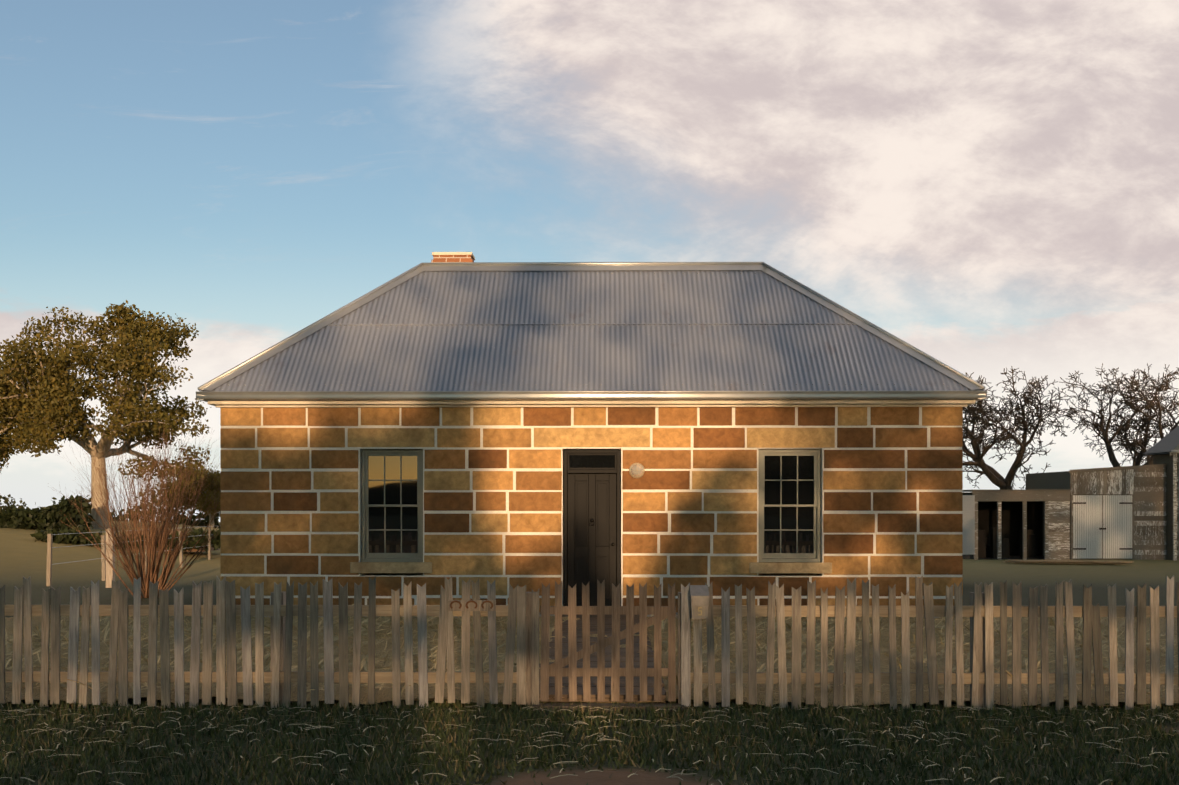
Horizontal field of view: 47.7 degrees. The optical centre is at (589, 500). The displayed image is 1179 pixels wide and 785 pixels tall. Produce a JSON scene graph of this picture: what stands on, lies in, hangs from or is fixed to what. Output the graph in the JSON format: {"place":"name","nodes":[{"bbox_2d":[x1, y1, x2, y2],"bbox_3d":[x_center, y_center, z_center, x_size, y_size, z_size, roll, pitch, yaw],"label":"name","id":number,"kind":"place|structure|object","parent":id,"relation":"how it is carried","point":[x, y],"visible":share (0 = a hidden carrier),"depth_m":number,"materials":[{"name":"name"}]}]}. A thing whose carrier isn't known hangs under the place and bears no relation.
{"place":"outdoors","nodes":[
{"label":"outdoors","id":0,"kind":"place"},
{"bbox_2d":[0,695,1178,784],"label":"grass","id":1,"kind":"structure","parent":0,"point":[20,765],"depth_m":9.00,"materials":[{"name":"green plant"}]},
{"bbox_2d":[0,521,1178,784],"bbox_3d":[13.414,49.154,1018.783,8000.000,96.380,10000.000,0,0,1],"label":"ground","id":2,"kind":"structure","parent":0,"point":[22,553],"depth_m":10.42,"materials":[{"name":"green plant"}]},
{"bbox_2d":[0,378,61,472],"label":"tree foliage","id":3,"kind":"object","parent":2,"relation":"on","point":[5,453],"depth_m":64.96,"materials":[{"name":"green plant"}]},
{"bbox_2d":[0,300,210,529],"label":"gum tree","id":4,"kind":"object","parent":2,"relation":"on","point":[141,329],"depth_m":52.69,"materials":[{"name":"green plant"}]},
{"bbox_2d":[0,494,220,552],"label":"hedge foliage","id":5,"kind":"object","parent":2,"relation":"on","point":[37,519],"visible":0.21,"depth_m":49.55,"materials":[{"name":"green plant"}]},
{"bbox_2d":[46,526,210,587],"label":"fence posts","id":6,"kind":"object","parent":2,"relation":"on","point":[108,574],"visible":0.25,"depth_m":27.99,"materials":[{"name":"wood"}]},
{"bbox_2d":[52,526,212,564],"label":"wire fence rails","id":7,"kind":"object","parent":6,"relation":"attached to","point":[103,543],"visible":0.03,"depth_m":30.98,"materials":[{"name":"grey metal"}]},
{"bbox_2d":[48,410,219,597],"bbox_3d":[-7.617,0.085,23.279,4.063,3.221,3.687,0,0,-34],"label":"bare shrub","id":8,"kind":"object","parent":2,"relation":"on","point":[151,573],"visible":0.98,"depth_m":22.99,"materials":[{"name":"brown plant"}]},
{"bbox_2d":[120,527,219,551],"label":"dirt mound","id":9,"kind":"object","parent":2,"relation":"on","point":[194,550],"visible":0.06,"depth_m":45.34,"materials":[{"name":"brown soil"}]},
{"bbox_2d":[156,463,220,527],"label":"gum tree","id":10,"kind":"object","parent":2,"relation":"on","point":[204,495],"depth_m":88.41,"materials":[{"name":"plant"}]},
{"bbox_2d":[201,612,938,617],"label":"apron wall","id":11,"kind":"structure","parent":2,"relation":"on","point":[539,616],"depth_m":18.40,"materials":[{"name":"concrete"}]},
{"bbox_2d":[350,562,831,573],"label":"stone sills","id":12,"kind":"structure","parent":2,"relation":"on","point":[754,567],"depth_m":18.82,"materials":[{"name":"stone"}]},
{"bbox_2d":[363,449,818,595],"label":"window frames","id":13,"kind":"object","parent":2,"relation":"on","point":[567,517],"depth_m":23.52,"materials":[{"name":"wood"}]},
{"bbox_2d":[208,399,974,407],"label":"eave fascia","id":14,"kind":"structure","parent":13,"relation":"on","point":[578,403],"depth_m":18.76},
{"bbox_2d":[196,391,986,401],"bbox_3d":[0.044,-1.472,21.466,11.048,0.116,5.734,0,0,1],"label":"gutter","id":15,"kind":"object","parent":14,"relation":"on","point":[205,396],"visible":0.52,"depth_m":18.62,"materials":[{"name":"metal"}]},
{"bbox_2d":[202,270,983,390],"bbox_3d":[0.043,-2.630,21.383,10.980,2.268,5.540,0,0,1],"label":"roof","id":16,"kind":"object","parent":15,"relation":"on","point":[789,357],"visible":0.67,"depth_m":19.63,"materials":[{"name":"metal"}]},
{"bbox_2d":[431,252,474,262],"bbox_3d":[-2.266,-2.718,22.254,0.680,2.765,0.540,0,0,1],"label":"chimney","id":17,"kind":"object","parent":16,"relation":"on","point":[453,257],"visible":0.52,"depth_m":22.00,"materials":[{"name":"brick"}]},
{"bbox_2d":[198,262,984,390],"bbox_3d":[0.043,-2.683,21.393,11.024,2.287,5.564,0,0,1],"label":"roof capping","id":18,"kind":"object","parent":16,"relation":"on","point":[844,312],"visible":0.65,"depth_m":20.78,"materials":[{"name":"metal"}]},
{"bbox_2d":[328,323,854,325],"bbox_3d":[0.024,-2.643,20.006,8.220,0.022,0.009,0,0,1],"label":"roof sheet joint","id":19,"kind":"object","parent":16,"relation":"on","point":[597,324],"visible":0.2,"depth_m":20.00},
{"bbox_2d":[228,273,959,385],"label":"roof screws","id":20,"kind":"object","parent":16,"relation":"attached to","point":[634,323],"visible":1,"depth_m":18.81,"materials":[{"name":"metal"}]},
{"bbox_2d":[220,407,962,611],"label":"house front stones","id":21,"kind":"object","parent":2,"relation":"on","point":[632,501],"visible":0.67,"depth_m":18.86,"materials":[{"name":"brown stone"}]},
{"bbox_2d":[362,450,422,561],"bbox_3d":[-2.809,0.075,19.058,0.876,1.598,0.155,0,0,1],"label":"window frame","id":22,"kind":"object","parent":21,"relation":"attached to","point":[367,556],"visible":0.98,"depth_m":19.02,"materials":[{"name":"beige wood"}]},
{"bbox_2d":[368,456,417,552],"bbox_3d":[-2.809,0.057,19.056,0.702,1.386,0.037,0,0,1],"label":"window glass","id":23,"kind":"object","parent":22,"relation":"in","point":[392,496],"visible":1,"depth_m":19.04,"materials":[{"name":"black glass"}]},
{"bbox_2d":[221,407,961,605],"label":"mortar joints","id":24,"kind":"object","parent":21,"relation":"on","point":[532,447],"visible":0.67,"depth_m":18.88,"materials":[{"name":"beige concrete"}]},
{"bbox_2d":[564,450,619,605],"bbox_3d":[0.036,0.443,19.023,0.806,2.333,0.140,0,0,1],"label":"front door","id":25,"kind":"structure","parent":21,"relation":"attached to","point":[593,554],"depth_m":19.05,"materials":[{"name":"black paint"}]},
{"bbox_2d":[569,455,614,467],"bbox_3d":[0.036,-0.557,19.018,0.646,0.173,0.001,0,0,1],"label":"transom glass","id":26,"kind":"object","parent":25,"relation":"attached to","point":[591,461],"visible":1,"depth_m":19.02,"materials":[{"name":"black glass"}]},
{"bbox_2d":[629,463,644,477],"bbox_3d":[0.668,-0.425,18.804,0.224,0.224,0.121,0,0,1],"label":"wall lamp","id":27,"kind":"object","parent":21,"relation":"attached to","point":[636,466],"visible":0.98,"depth_m":18.80,"materials":[{"name":"white glass"}]},
{"bbox_2d":[759,450,819,561],"bbox_3d":[2.841,0.075,18.983,0.876,1.598,0.155,0,0,1],"label":"window frame","id":28,"kind":"object","parent":21,"relation":"attached to","point":[814,556],"visible":0.98,"depth_m":18.95,"materials":[{"name":"beige wood"}]},
{"bbox_2d":[764,456,813,552],"bbox_3d":[2.841,0.057,18.981,0.702,1.386,0.037,0,0,1],"label":"window glass","id":29,"kind":"object","parent":28,"relation":"in","point":[789,497],"visible":1,"depth_m":18.97,"materials":[{"name":"black glass"}]},
{"bbox_2d":[5,616,1178,706],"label":"lawn","id":30,"kind":"structure","parent":2,"relation":"on","point":[382,694],"depth_m":13.58,"materials":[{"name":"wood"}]},
{"bbox_2d":[5,604,1178,698],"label":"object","id":31,"kind":"object","parent":30,"relation":"on","point":[502,628],"visible":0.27,"depth_m":13.76,"materials":[{"name":"green plant"}]},
{"bbox_2d":[539,615,665,701],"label":"garden path","id":32,"kind":"structure","parent":30,"relation":"on","point":[608,649],"depth_m":12.75,"materials":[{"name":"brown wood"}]},
{"bbox_2d":[271,592,985,709],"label":"fence posts","id":33,"kind":"object","parent":2,"relation":"on","point":[529,649],"visible":0.29,"depth_m":10.63,"materials":[{"name":"brown wood"}]},
{"bbox_2d":[690,585,708,618],"bbox_3d":[0.864,0.797,10.480,0.145,0.255,0.150,0,0,1],"label":"mailbox","id":34,"kind":"object","parent":33,"relation":"attached to","point":[699,594],"visible":1,"depth_m":10.42,"materials":[{"name":"metal"}]},
{"bbox_2d":[962,490,1070,559],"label":"open shed","id":35,"kind":"structure","parent":2,"relation":"on","point":[1056,524],"depth_m":46.64,"materials":[{"name":"black wood"}]},
{"bbox_2d":[963,493,1044,559],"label":"shed interior","id":36,"kind":"object","parent":35,"relation":"attached to","point":[1011,518],"visible":0.23,"depth_m":49.56,"materials":[{"name":"black"}]},
{"bbox_2d":[962,366,1077,489],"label":"tree","id":37,"kind":"object","parent":2,"relation":"on","point":[992,474],"visible":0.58,"depth_m":54.30,"materials":[{"name":"brown plant"}]},
{"bbox_2d":[1002,559,1133,563],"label":"loose planks","id":38,"kind":"object","parent":2,"relation":"on","point":[1068,561],"visible":1,"depth_m":42.87,"materials":[{"name":"brown wood"}]},
{"bbox_2d":[1026,464,1166,559],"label":"garage shed","id":39,"kind":"structure","parent":2,"relation":"on","point":[1138,525],"depth_m":46.60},
{"bbox_2d":[1054,363,1178,466],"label":"tree","id":40,"kind":"object","parent":2,"relation":"on","point":[1146,419],"visible":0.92,"depth_m":58.84,"materials":[{"name":"brown plant"}]},
{"bbox_2d":[1153,453,1172,559],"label":"barn body","id":41,"kind":"structure","parent":2,"relation":"on","point":[1167,458],"depth_m":46.46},
{"bbox_2d":[1173,449,1178,559],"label":"gable barn boards","id":42,"kind":"object","parent":2,"relation":"on","point":[1175,506],"visible":0.88,"depth_m":45.95,"materials":[{"name":"grey wood"}]},
{"bbox_2d":[1143,426,1178,455],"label":"outbuilding roof","id":43,"kind":"structure","parent":42,"relation":"on","point":[1167,443],"depth_m":47.08,"materials":[{"name":"grey metal"}]},
{"bbox_2d":[0,0,1178,521],"label":"sky","id":44,"kind":"structure","parent":0,"point":[991,186],"materials":[{"name":"blue"}]},
{"bbox_2d":[5,605,1178,683],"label":"fence rails","id":45,"kind":"object","parent":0,"point":[501,610],"visible":0.5,"depth_m":10.59,"materials":[{"name":"wood"}]},
{"bbox_2d":[0,575,1178,709],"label":"fence pickets","id":46,"kind":"object","parent":45,"relation":"attached to","point":[225,616],"visible":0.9,"depth_m":10.57,"materials":[{"name":"wood"}]},
{"bbox_2d":[448,600,495,610],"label":"horseshoes","id":47,"kind":"object","parent":46,"relation":"attached to","point":[471,605],"visible":1,"depth_m":10.54,"materials":[{"name":"brown metal"}]},
{"bbox_2d":[532,579,683,711],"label":"fence gate","id":48,"kind":"structure","parent":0,"point":[557,669],"depth_m":10.56,"materials":[{"name":"brown wood"}]},
{"bbox_2d":[962,495,974,558],"bbox_3d":[6.867,0.575,29.826,2.920,1.380,2.112,0,0,1],"label":"water tank","id":49,"kind":"object","parent":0,"point":[968,513],"visible":0.12,"depth_m":28.76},
{"bbox_2d":[978,528,1035,557],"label":"open shed clutter","id":50,"kind":"object","parent":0,"point":[985,549],"visible":0.52,"depth_m":47.44,"materials":[{"name":"black"}]},
{"bbox_2d":[1073,502,1131,549],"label":"door hinges","id":51,"kind":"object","parent":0,"point":[1102,528],"visible":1,"depth_m":46.59,"materials":[{"name":"brown"}]}
]}

